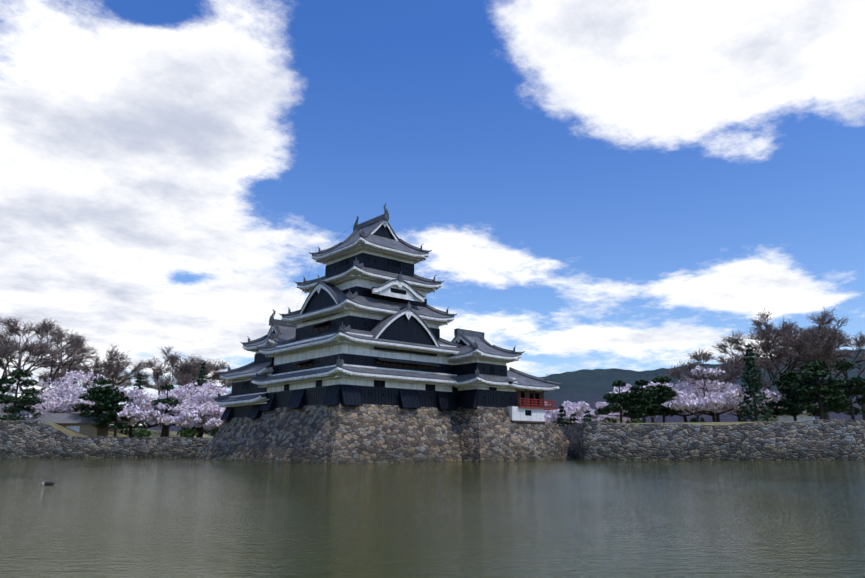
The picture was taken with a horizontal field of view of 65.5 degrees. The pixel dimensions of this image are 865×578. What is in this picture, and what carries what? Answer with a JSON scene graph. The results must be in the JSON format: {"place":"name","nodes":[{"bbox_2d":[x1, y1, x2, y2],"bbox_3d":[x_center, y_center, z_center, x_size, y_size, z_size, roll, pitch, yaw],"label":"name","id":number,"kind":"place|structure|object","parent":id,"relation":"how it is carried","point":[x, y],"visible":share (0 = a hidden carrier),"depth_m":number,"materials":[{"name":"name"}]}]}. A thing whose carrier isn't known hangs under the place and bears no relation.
{"place":"outdoors","nodes":[
{"label":"outdoors","id":0,"kind":"place"},
{"bbox_2d":[43,421,797,437],"bbox_3d":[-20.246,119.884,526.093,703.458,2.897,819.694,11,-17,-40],"label":"land","id":1,"kind":"structure","parent":0,"point":[71,432],"depth_m":101.06,"materials":[{"name":"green plant"}]},
{"bbox_2d":[196,403,575,463],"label":"stone base","id":2,"kind":"object","parent":1,"relation":"on","point":[340,433],"visible":0.79,"depth_m":74.08,"materials":[{"name":"grey stone"}]},
{"bbox_2d":[212,308,296,419],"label":"castle turret","id":3,"kind":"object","parent":2,"relation":"on","point":[245,397],"visible":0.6,"depth_m":86.19,"materials":[{"name":"black paint"}]},
{"bbox_2d":[249,204,463,410],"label":"keep","id":4,"kind":"structure","parent":2,"relation":"on","point":[367,319],"depth_m":76.99,"materials":[{"name":"black paint"}]},
{"bbox_2d":[447,328,561,422],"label":"castle side turret","id":5,"kind":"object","parent":2,"relation":"on","point":[486,377],"visible":0.85,"depth_m":80.31,"materials":[{"name":"black paint"}]},
{"bbox_2d":[27,410,814,442],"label":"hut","id":6,"kind":"object","parent":1,"relation":"on","point":[76,422],"visible":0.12,"depth_m":104.04,"materials":[{"name":"paint"}]},
{"bbox_2d":[0,419,864,459],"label":"moat walls","id":7,"kind":"structure","parent":1,"relation":"on","point":[831,439],"depth_m":80.61,"materials":[{"name":"stone"}]},
{"bbox_2d":[0,308,864,437],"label":"tree","id":8,"kind":"object","parent":1,"relation":"on","point":[634,400],"depth_m":106.91,"materials":[{"name":"pink plant"}]},
{"bbox_2d":[0,458,864,577],"bbox_3d":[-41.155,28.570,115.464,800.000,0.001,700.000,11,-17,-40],"label":"moat water","id":9,"kind":"structure","parent":0,"point":[154,518],"depth_m":15.47,"materials":[{"name":"grey liquid"}]},
{"bbox_2d":[43,479,56,484],"bbox_3d":[-16.509,8.345,29.053,0.592,0.268,0.199,6,-14,-24],"label":"duck","id":10,"kind":"object","parent":9,"relation":"on","point":[49,483],"visible":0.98,"depth_m":28.98},
{"bbox_2d":[0,0,864,425],"label":"sky","id":11,"kind":"structure","parent":0,"point":[588,184],"materials":[{"name":"blue"}]},
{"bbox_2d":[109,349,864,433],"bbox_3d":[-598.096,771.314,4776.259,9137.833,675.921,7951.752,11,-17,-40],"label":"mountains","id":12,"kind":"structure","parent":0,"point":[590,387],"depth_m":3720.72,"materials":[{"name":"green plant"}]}
]}

